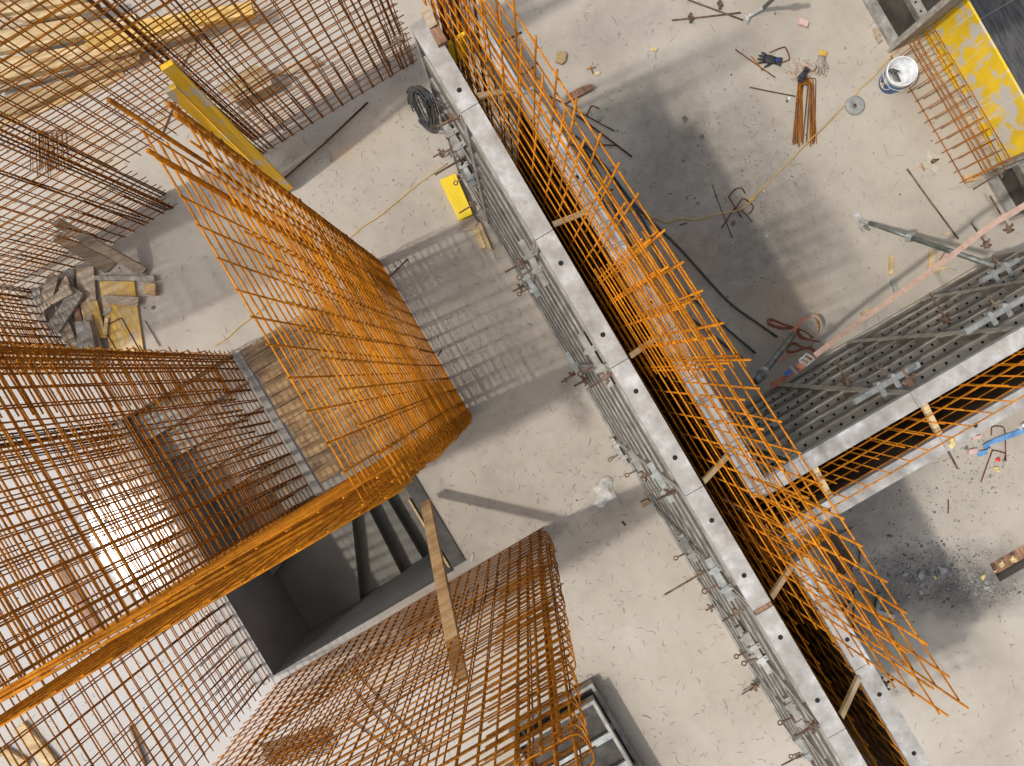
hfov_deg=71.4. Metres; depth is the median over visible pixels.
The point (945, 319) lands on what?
tie rod
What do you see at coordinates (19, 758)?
floor plank
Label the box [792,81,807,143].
hairpin stirrup
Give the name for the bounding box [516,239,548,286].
formwork clamp
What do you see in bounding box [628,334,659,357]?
spacer strut
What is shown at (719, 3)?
wing nut
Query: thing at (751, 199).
extension cable
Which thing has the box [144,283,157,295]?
wood block
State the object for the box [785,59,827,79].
wire tangle
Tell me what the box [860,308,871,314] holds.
wood chip
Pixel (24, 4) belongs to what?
stacked board
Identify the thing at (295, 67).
loose lath
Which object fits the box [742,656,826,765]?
steel formwork
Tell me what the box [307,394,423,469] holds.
cover board
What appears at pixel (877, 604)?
floor lath
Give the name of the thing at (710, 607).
tie rod
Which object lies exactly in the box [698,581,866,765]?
steel formwork
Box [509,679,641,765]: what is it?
steel formwork
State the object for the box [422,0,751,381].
rebar cage
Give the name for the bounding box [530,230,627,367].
steel formwork
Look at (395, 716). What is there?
loose rod
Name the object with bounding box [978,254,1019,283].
formwork clamp
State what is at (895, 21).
steel formwork
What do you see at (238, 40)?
loose lath
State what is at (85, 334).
wood offcut
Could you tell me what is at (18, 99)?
stacked board
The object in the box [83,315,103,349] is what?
wood offcut
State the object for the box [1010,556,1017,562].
expanding foam
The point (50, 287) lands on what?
wood offcut
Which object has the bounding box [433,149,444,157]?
tie rod
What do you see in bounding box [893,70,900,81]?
hand tool
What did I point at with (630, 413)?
steel formwork
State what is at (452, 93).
steel formwork
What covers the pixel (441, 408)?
rebar cage
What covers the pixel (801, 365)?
ratchet strap
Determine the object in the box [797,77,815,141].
hairpin stirrup
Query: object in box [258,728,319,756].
hairpin stirrup
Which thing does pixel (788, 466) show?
steel formwork
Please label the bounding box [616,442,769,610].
steel formwork
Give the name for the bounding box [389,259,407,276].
loose rod
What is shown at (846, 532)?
floor lath
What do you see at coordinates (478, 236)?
split timber
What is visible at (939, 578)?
gravel
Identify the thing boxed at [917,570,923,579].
loose stone
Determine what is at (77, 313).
wood offcut
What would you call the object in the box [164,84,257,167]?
formwork plank
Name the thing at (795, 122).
hairpin stirrup
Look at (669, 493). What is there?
tie rod
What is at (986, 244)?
tie rod
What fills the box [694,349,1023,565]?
rebar cage
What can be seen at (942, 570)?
loose stone
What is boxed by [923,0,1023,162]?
form board
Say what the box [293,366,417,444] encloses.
cover board
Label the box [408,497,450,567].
timber plank
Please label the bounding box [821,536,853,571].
hairpin stirrup
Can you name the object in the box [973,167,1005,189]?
tie rod
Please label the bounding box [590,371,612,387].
tie rod
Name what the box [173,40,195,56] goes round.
loose lath
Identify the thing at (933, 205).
loose rod
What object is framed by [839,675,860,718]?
spacer strut
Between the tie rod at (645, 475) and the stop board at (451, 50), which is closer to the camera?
the stop board at (451, 50)
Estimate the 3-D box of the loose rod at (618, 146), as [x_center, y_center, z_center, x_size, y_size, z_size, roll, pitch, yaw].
[0.981,-2.644,7.614,0.754,0.017,0.021,37,91,0]
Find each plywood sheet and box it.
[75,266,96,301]
[80,300,107,337]
[99,281,145,358]
[218,65,271,98]
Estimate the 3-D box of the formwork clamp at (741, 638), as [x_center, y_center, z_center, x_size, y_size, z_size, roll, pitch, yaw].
[1.926,2.127,5.760,0.257,0.097,0.332,0,91,1]
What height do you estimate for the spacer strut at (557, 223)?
0.285 m
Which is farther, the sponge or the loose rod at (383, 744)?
the loose rod at (383, 744)
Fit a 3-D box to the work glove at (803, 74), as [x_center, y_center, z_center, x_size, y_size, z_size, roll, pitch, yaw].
[3.083,-3.241,7.523,0.102,0.044,0.180,36,91,0]
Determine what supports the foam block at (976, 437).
on the floor
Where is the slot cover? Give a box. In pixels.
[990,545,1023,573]
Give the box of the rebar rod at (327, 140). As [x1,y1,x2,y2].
[284,102,367,178]
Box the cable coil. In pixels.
[406,85,439,133]
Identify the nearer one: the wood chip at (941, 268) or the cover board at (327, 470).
the wood chip at (941, 268)
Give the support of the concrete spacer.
on the floor
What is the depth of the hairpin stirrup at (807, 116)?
7.56 m
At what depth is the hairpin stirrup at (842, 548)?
7.61 m
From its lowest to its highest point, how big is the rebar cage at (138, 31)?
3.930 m
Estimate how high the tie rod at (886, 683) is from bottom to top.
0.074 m
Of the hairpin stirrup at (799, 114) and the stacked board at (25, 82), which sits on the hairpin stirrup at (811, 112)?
the hairpin stirrup at (799, 114)
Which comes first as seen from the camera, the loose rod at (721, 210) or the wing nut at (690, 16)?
the wing nut at (690, 16)
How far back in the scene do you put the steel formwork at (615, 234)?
4.92 m
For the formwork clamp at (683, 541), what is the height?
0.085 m
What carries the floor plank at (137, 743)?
on the floor
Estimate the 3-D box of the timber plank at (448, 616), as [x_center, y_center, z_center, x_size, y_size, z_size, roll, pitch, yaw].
[-0.646,1.764,6.459,0.115,2.123,1.146,-30,91,1]
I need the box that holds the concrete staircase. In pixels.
[130,358,428,629]
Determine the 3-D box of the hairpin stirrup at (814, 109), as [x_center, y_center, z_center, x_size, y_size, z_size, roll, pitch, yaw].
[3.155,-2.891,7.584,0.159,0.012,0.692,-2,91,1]
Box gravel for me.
[17,2,1023,749]
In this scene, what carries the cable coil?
hanging from the steel formwork at (452, 93)
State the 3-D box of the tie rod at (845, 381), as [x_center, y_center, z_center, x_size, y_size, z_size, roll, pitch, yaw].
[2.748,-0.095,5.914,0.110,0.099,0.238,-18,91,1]
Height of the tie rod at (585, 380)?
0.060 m
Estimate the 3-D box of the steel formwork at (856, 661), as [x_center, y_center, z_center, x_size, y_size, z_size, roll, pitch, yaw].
[2.130,1.486,6.207,0.125,3.001,0.821,-30,91,1]
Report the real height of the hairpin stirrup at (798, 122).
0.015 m
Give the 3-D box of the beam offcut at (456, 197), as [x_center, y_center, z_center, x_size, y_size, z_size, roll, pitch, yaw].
[-0.593,-1.973,7.617,0.183,0.100,0.474,-23,91,1]
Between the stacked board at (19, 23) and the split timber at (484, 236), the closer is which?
the stacked board at (19, 23)
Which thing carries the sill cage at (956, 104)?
on the floor
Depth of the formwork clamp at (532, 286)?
6.28 m
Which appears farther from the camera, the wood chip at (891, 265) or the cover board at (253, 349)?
the cover board at (253, 349)
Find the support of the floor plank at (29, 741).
on the floor
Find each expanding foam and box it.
[948,438,955,448]
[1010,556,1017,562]
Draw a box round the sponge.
[556,51,566,64]
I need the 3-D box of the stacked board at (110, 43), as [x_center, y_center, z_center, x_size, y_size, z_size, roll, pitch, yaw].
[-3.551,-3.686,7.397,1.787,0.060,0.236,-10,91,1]
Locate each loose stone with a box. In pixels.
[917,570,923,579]
[939,567,948,574]
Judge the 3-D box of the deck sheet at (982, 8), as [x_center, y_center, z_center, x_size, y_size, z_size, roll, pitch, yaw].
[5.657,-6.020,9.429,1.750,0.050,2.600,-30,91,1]
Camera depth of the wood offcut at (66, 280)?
7.61 m
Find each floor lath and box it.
[839,527,854,535]
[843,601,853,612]
[853,589,859,641]
[859,546,863,563]
[873,609,895,618]
[874,593,882,609]
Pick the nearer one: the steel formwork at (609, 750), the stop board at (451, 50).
the stop board at (451, 50)
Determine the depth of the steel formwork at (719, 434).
4.88 m
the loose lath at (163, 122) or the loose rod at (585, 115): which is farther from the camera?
the loose lath at (163, 122)
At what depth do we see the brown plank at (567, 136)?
7.59 m
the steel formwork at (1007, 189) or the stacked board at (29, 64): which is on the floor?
the steel formwork at (1007, 189)
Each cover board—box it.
[240,284,358,359]
[247,293,367,372]
[257,305,379,383]
[264,320,381,396]
[271,331,395,408]
[276,339,402,422]
[286,357,403,433]
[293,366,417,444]
[300,380,420,458]
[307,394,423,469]
[314,407,433,482]
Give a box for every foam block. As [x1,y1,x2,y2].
[797,18,808,27]
[967,448,977,454]
[971,435,980,439]
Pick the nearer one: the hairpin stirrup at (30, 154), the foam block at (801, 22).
the foam block at (801, 22)
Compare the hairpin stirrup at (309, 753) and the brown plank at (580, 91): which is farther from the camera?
the hairpin stirrup at (309, 753)
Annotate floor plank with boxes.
[0,746,29,765]
[13,721,59,765]
[53,560,100,632]
[128,725,146,764]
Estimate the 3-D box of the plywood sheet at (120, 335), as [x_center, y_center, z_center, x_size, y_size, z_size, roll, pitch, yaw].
[-4.218,-0.671,7.724,0.377,0.028,0.917,-7,91,1]
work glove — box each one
[757,52,782,67]
[796,66,809,82]
[812,50,827,74]
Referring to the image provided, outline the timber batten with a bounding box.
[94,275,155,280]
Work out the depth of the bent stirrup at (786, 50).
7.58 m
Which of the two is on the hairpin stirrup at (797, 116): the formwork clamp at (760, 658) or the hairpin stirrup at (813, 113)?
the hairpin stirrup at (813, 113)
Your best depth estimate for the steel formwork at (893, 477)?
5.11 m
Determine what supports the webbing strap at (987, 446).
on the floor
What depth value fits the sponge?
7.58 m
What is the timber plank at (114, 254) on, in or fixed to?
on the floor
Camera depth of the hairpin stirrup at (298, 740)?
7.78 m
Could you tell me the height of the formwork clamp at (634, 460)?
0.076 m
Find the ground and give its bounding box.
[980,0,1012,19]
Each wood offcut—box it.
[30,287,48,324]
[41,272,60,309]
[45,287,85,332]
[49,284,74,303]
[59,274,70,289]
[60,321,77,353]
[62,270,75,286]
[73,307,82,320]
[75,321,97,370]
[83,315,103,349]
[102,308,111,315]
[103,295,139,306]
[103,318,108,334]
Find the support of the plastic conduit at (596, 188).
on the floor
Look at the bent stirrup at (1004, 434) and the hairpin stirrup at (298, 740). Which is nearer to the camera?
the bent stirrup at (1004, 434)
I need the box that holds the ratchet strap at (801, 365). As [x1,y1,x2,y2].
[766,202,1023,388]
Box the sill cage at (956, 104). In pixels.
[891,25,1010,183]
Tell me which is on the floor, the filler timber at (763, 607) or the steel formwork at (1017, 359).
the steel formwork at (1017, 359)
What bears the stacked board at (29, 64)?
on the stacked board at (25, 82)
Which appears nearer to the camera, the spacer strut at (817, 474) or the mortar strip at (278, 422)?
the spacer strut at (817, 474)
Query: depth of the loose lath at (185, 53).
7.64 m
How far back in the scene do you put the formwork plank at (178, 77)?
6.08 m
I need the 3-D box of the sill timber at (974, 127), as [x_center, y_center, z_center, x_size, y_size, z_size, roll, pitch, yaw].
[4.896,-2.725,7.569,0.075,0.030,0.860,-30,91,1]
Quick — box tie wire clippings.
[0,0,1022,765]
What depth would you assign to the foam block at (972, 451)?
7.62 m
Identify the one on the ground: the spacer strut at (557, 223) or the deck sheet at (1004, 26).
the deck sheet at (1004, 26)
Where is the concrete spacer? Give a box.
[845,96,864,114]
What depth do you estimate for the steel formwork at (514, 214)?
4.61 m
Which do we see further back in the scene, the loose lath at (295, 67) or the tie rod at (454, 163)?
the loose lath at (295, 67)
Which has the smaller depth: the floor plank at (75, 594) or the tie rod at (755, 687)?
the tie rod at (755, 687)
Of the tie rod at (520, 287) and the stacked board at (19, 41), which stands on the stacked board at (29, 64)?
the stacked board at (19, 41)
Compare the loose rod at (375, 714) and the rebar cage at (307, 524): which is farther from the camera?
the loose rod at (375, 714)
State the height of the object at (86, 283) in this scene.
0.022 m
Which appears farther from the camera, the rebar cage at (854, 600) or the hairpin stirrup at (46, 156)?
the hairpin stirrup at (46, 156)
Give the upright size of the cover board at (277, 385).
0.029 m
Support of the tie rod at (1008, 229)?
attached to the steel formwork at (967, 280)
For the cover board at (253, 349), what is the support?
on the floor
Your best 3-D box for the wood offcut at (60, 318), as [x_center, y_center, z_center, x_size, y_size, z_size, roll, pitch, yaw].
[-4.792,-0.774,7.647,0.157,0.045,0.531,34,91,0]
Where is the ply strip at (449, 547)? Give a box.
[405,476,465,567]
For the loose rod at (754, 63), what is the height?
0.010 m
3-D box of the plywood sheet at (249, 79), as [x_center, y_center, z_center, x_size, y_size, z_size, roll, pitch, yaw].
[-2.775,-3.132,7.404,0.565,0.030,0.169,-31,91,1]
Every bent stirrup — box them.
[729,187,745,216]
[734,198,753,213]
[769,46,789,62]
[981,450,1005,481]
[991,426,1006,460]
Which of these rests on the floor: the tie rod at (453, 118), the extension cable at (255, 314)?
the extension cable at (255, 314)
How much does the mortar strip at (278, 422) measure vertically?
0.014 m
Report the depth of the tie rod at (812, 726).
4.42 m
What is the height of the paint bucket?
0.312 m
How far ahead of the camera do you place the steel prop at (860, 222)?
7.10 m
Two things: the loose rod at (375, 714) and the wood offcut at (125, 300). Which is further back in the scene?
the loose rod at (375, 714)
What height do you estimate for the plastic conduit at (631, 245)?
0.025 m
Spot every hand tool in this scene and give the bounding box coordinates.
[888,68,895,80]
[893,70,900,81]
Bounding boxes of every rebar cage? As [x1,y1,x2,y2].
[0,0,417,299]
[0,280,73,371]
[0,340,314,697]
[0,407,472,726]
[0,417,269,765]
[106,97,471,508]
[212,528,595,765]
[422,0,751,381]
[583,226,968,716]
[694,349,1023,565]
[701,482,907,765]
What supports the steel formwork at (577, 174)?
on the floor
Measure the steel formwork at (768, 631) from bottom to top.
3.301 m
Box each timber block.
[420,6,437,29]
[431,26,448,48]
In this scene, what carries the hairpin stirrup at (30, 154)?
on the floor
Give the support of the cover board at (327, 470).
on the floor
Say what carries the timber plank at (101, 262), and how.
on the floor
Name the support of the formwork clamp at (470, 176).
attached to the steel formwork at (452, 93)
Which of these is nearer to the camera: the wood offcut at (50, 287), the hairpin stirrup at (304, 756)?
the wood offcut at (50, 287)
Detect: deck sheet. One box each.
[933,0,1009,24]
[981,0,1023,93]
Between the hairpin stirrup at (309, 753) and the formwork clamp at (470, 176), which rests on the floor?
the hairpin stirrup at (309, 753)
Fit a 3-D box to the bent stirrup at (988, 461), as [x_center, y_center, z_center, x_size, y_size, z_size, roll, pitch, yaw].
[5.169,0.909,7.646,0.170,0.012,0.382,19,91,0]
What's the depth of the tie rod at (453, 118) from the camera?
4.45 m
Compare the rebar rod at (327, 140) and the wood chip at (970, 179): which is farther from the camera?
the rebar rod at (327, 140)
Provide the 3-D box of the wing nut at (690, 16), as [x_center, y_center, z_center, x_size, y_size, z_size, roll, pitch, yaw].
[1.894,-3.876,7.566,0.046,0.069,0.103,-11,91,1]
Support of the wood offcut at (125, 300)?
on the plywood sheet at (120, 335)
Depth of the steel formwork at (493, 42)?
7.09 m
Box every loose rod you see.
[349,719,410,765]
[353,689,394,738]
[354,671,426,750]
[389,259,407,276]
[550,96,614,130]
[575,114,631,156]
[672,12,740,20]
[688,0,742,20]
[712,184,732,237]
[735,49,774,77]
[750,87,794,96]
[906,168,958,238]
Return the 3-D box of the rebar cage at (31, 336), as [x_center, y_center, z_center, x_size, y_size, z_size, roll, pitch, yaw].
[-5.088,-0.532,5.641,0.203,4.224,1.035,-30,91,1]
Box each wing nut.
[688,12,692,22]
[717,0,721,9]
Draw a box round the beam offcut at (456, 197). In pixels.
[440,174,472,220]
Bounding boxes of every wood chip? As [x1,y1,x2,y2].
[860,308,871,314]
[872,28,881,43]
[888,255,893,274]
[927,250,935,268]
[933,266,949,272]
[963,174,981,182]
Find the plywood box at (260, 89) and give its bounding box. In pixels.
[228,77,278,110]
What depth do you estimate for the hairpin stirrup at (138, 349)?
7.71 m
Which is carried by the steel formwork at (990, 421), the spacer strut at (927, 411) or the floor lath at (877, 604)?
the spacer strut at (927, 411)
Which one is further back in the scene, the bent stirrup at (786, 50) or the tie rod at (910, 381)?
the bent stirrup at (786, 50)
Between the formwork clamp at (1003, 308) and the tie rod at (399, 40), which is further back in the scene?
the formwork clamp at (1003, 308)
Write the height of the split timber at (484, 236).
0.040 m
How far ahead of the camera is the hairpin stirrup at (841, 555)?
7.66 m
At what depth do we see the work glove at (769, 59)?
7.56 m
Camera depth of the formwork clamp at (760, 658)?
5.50 m
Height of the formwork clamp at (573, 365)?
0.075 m
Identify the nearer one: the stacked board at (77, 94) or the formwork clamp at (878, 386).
the formwork clamp at (878, 386)
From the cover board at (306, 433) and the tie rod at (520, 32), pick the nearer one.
the tie rod at (520, 32)
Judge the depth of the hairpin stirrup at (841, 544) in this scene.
7.60 m
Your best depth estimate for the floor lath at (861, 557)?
7.66 m
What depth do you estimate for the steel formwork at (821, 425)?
5.66 m
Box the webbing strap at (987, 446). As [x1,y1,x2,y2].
[977,427,1023,456]
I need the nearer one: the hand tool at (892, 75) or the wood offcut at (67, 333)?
the hand tool at (892, 75)
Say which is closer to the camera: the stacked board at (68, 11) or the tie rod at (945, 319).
the tie rod at (945, 319)
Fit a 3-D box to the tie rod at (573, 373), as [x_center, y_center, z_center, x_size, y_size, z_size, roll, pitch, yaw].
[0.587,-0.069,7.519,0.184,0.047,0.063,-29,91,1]
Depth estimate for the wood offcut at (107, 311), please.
7.70 m
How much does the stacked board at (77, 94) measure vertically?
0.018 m
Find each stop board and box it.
[447,31,468,63]
[887,0,961,52]
[980,152,1023,176]
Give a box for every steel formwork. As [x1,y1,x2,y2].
[410,18,486,221]
[452,0,523,120]
[461,103,552,293]
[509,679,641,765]
[517,85,602,256]
[520,695,633,765]
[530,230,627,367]
[571,209,674,344]
[578,358,702,495]
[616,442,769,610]
[623,327,744,455]
[656,509,844,737]
[672,432,769,497]
[695,429,947,540]
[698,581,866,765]
[708,492,870,670]
[725,385,918,472]
[742,440,805,496]
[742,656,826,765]
[767,592,931,765]
[780,327,1023,407]
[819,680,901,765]
[846,281,1023,341]
[862,0,944,47]
[887,371,1023,450]
[920,249,1023,298]
[983,347,1023,370]
[984,159,1023,220]
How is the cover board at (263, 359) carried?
on the floor
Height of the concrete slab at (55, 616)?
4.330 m
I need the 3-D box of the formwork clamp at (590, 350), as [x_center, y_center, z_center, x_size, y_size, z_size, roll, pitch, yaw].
[0.563,-0.154,4.768,0.255,0.077,0.376,0,91,1]
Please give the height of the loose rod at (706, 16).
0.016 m
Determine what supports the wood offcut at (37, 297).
on the floor
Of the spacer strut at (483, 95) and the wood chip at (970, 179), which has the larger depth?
the wood chip at (970, 179)
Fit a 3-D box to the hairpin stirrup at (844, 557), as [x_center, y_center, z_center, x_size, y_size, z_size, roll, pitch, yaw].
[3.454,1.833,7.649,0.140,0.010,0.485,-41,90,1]
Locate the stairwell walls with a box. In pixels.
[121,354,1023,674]
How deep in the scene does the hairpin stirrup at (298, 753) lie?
7.78 m
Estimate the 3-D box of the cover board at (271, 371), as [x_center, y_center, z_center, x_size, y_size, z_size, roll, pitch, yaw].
[-2.060,-0.438,7.701,1.526,0.035,0.142,-30,91,1]
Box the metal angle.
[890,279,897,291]
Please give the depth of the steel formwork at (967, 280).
7.23 m
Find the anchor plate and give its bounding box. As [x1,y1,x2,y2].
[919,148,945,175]
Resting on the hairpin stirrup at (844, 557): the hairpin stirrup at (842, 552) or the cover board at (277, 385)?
the hairpin stirrup at (842, 552)
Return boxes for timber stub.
[640,499,650,507]
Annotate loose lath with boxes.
[155,99,175,131]
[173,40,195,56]
[178,37,198,66]
[227,18,262,47]
[270,56,323,75]
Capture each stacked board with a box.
[0,0,87,17]
[0,13,139,55]
[0,16,78,29]
[0,26,206,83]
[0,55,142,115]
[0,58,117,91]
[0,72,124,127]
[9,0,100,23]
[85,1,254,51]
[207,9,256,28]
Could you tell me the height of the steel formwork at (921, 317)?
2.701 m
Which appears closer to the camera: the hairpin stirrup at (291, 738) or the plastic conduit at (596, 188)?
the plastic conduit at (596, 188)
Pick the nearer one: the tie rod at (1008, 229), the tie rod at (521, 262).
the tie rod at (521, 262)
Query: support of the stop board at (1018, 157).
on the floor
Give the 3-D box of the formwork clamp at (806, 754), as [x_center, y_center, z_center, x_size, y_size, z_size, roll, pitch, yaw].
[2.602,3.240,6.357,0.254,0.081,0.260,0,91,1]
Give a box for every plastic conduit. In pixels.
[575,135,755,353]
[582,151,612,217]
[583,147,742,358]
[585,142,777,337]
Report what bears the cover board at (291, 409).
on the floor
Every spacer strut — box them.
[476,87,515,99]
[552,209,585,227]
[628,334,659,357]
[702,454,727,483]
[769,562,793,599]
[812,467,832,497]
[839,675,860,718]
[921,403,941,434]
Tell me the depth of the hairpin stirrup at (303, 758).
7.76 m
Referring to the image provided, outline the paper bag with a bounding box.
[593,476,616,507]
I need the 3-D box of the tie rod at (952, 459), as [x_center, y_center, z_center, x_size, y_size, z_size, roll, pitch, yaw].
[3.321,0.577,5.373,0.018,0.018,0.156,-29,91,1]
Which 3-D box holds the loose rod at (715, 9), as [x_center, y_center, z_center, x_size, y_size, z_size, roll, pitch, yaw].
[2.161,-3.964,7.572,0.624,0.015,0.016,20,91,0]
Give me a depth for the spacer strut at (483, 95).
4.49 m
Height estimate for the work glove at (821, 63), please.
0.042 m
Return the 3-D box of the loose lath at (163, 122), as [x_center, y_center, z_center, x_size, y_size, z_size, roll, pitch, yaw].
[-3.740,-2.869,7.670,0.100,0.025,0.384,23,91,0]
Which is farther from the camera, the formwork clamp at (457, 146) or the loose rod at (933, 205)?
the loose rod at (933, 205)
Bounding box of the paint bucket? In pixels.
[879,56,917,93]
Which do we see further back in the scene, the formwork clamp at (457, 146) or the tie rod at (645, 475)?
the tie rod at (645, 475)
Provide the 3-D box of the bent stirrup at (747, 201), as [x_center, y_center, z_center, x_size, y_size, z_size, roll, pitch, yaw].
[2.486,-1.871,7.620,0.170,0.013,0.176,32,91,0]
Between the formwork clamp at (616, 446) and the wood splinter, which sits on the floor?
the wood splinter
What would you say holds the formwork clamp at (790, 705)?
attached to the steel formwork at (839, 748)
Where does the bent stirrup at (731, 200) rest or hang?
on the floor
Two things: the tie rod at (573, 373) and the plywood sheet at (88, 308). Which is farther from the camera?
the plywood sheet at (88, 308)
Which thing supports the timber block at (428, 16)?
on the steel formwork at (452, 93)
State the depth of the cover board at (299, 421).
7.70 m
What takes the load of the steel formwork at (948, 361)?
on the floor
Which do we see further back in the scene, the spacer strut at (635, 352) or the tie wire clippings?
the tie wire clippings
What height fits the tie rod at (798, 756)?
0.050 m
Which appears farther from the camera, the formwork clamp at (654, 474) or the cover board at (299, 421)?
the cover board at (299, 421)
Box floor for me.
[0,0,1023,765]
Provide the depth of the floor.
7.69 m
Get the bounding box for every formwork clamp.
[439,124,465,158]
[453,158,476,186]
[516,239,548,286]
[517,269,539,297]
[564,352,588,387]
[577,332,613,387]
[608,437,628,465]
[625,449,649,480]
[644,461,674,502]
[673,532,697,562]
[701,556,734,600]
[734,624,761,667]
[741,630,771,674]
[777,694,805,729]
[788,733,812,761]
[850,362,920,403]
[961,293,1023,334]
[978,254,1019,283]
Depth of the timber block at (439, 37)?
4.32 m
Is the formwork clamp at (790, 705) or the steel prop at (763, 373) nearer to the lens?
the formwork clamp at (790, 705)
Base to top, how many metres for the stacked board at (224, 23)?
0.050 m
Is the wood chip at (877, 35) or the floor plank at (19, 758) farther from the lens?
the floor plank at (19, 758)
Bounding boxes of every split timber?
[459,216,477,230]
[473,224,485,248]
[477,222,491,250]
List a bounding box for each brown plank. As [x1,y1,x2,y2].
[556,121,583,147]
[565,84,593,103]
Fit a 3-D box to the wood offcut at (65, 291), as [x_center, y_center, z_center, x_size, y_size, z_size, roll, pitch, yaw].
[-4.809,-0.942,7.605,0.264,0.057,0.118,-29,91,1]
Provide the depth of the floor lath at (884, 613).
7.67 m
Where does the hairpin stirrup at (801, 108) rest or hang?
on the hairpin stirrup at (795, 122)
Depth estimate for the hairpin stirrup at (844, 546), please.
7.59 m
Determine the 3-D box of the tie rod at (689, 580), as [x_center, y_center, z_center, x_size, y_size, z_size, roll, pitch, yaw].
[1.428,1.639,5.901,0.398,0.045,0.064,-29,91,1]
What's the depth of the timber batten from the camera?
7.66 m
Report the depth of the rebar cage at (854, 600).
3.86 m
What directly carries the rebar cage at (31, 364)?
on the floor
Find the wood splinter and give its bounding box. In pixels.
[815,311,819,329]
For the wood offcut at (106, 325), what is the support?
on the plywood sheet at (120, 335)
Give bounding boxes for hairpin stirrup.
[30,133,41,168]
[35,131,48,176]
[52,130,64,169]
[56,129,69,170]
[108,318,169,414]
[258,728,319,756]
[261,731,329,758]
[262,729,327,754]
[265,735,330,761]
[267,733,329,759]
[268,740,330,763]
[269,738,330,761]
[276,742,331,764]
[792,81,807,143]
[793,80,810,143]
[794,83,813,143]
[796,82,810,142]
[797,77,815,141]
[797,79,812,143]
[797,82,809,142]
[798,84,810,146]
[800,80,811,142]
[800,83,813,142]
[801,78,816,143]
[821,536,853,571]
[821,541,850,574]
[822,533,854,570]
[823,533,851,570]
[823,543,851,573]
[824,530,857,569]
[826,537,848,572]
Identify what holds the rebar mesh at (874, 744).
on the floor
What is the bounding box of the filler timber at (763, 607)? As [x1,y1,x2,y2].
[659,512,771,613]
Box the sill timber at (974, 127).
[951,90,996,162]
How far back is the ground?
11.68 m
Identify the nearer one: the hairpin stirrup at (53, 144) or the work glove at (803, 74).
the work glove at (803, 74)
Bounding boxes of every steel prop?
[744,0,773,24]
[753,332,796,384]
[850,211,996,268]
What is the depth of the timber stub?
7.65 m
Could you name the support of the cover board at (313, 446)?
on the floor
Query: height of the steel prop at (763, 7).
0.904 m
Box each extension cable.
[214,163,446,346]
[607,38,913,222]
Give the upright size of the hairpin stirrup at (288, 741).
0.025 m
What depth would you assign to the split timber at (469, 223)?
7.62 m
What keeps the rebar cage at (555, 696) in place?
on the floor
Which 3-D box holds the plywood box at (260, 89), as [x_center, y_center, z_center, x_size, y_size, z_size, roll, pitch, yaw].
[-2.728,-3.049,7.551,0.502,0.240,0.095,-24,91,1]
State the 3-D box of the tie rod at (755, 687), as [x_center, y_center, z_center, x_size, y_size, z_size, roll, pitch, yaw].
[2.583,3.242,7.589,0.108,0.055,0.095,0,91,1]
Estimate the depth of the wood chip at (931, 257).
7.59 m
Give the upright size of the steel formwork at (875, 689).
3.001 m
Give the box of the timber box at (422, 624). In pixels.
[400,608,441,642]
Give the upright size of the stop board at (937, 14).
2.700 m
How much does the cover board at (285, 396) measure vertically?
0.035 m
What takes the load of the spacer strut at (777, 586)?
on the steel formwork at (856, 661)
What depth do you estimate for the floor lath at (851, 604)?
7.67 m
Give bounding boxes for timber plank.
[52,232,115,272]
[53,217,145,275]
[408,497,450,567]
[421,499,467,685]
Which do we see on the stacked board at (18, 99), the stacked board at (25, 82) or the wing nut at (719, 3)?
the stacked board at (25, 82)
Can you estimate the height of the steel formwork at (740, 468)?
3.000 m
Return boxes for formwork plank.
[160,59,292,190]
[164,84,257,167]
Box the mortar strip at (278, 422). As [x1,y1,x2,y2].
[234,351,322,493]
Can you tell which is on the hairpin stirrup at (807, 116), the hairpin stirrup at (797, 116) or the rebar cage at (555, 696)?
the hairpin stirrup at (797, 116)
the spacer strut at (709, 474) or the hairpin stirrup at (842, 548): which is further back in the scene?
the hairpin stirrup at (842, 548)
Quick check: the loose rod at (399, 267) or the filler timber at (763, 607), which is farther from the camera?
the loose rod at (399, 267)
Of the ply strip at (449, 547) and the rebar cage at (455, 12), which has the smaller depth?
the rebar cage at (455, 12)
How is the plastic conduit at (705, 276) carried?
on the floor
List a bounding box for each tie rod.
[381,35,404,52]
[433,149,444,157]
[435,113,459,127]
[435,155,466,175]
[459,201,476,213]
[502,31,521,43]
[505,257,526,272]
[513,283,524,291]
[561,371,575,382]
[574,375,589,386]
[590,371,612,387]
[640,470,649,481]
[656,488,675,500]
[664,569,706,595]
[706,603,714,611]
[722,607,743,621]
[750,683,759,691]
[781,754,801,765]
[794,719,819,738]
[835,359,851,385]
[881,676,893,690]
[900,367,916,386]
[929,292,950,323]
[947,451,958,468]
[970,223,991,248]
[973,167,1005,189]
[989,195,1014,233]
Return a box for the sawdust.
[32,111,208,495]
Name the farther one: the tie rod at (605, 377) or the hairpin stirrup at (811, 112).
the hairpin stirrup at (811, 112)

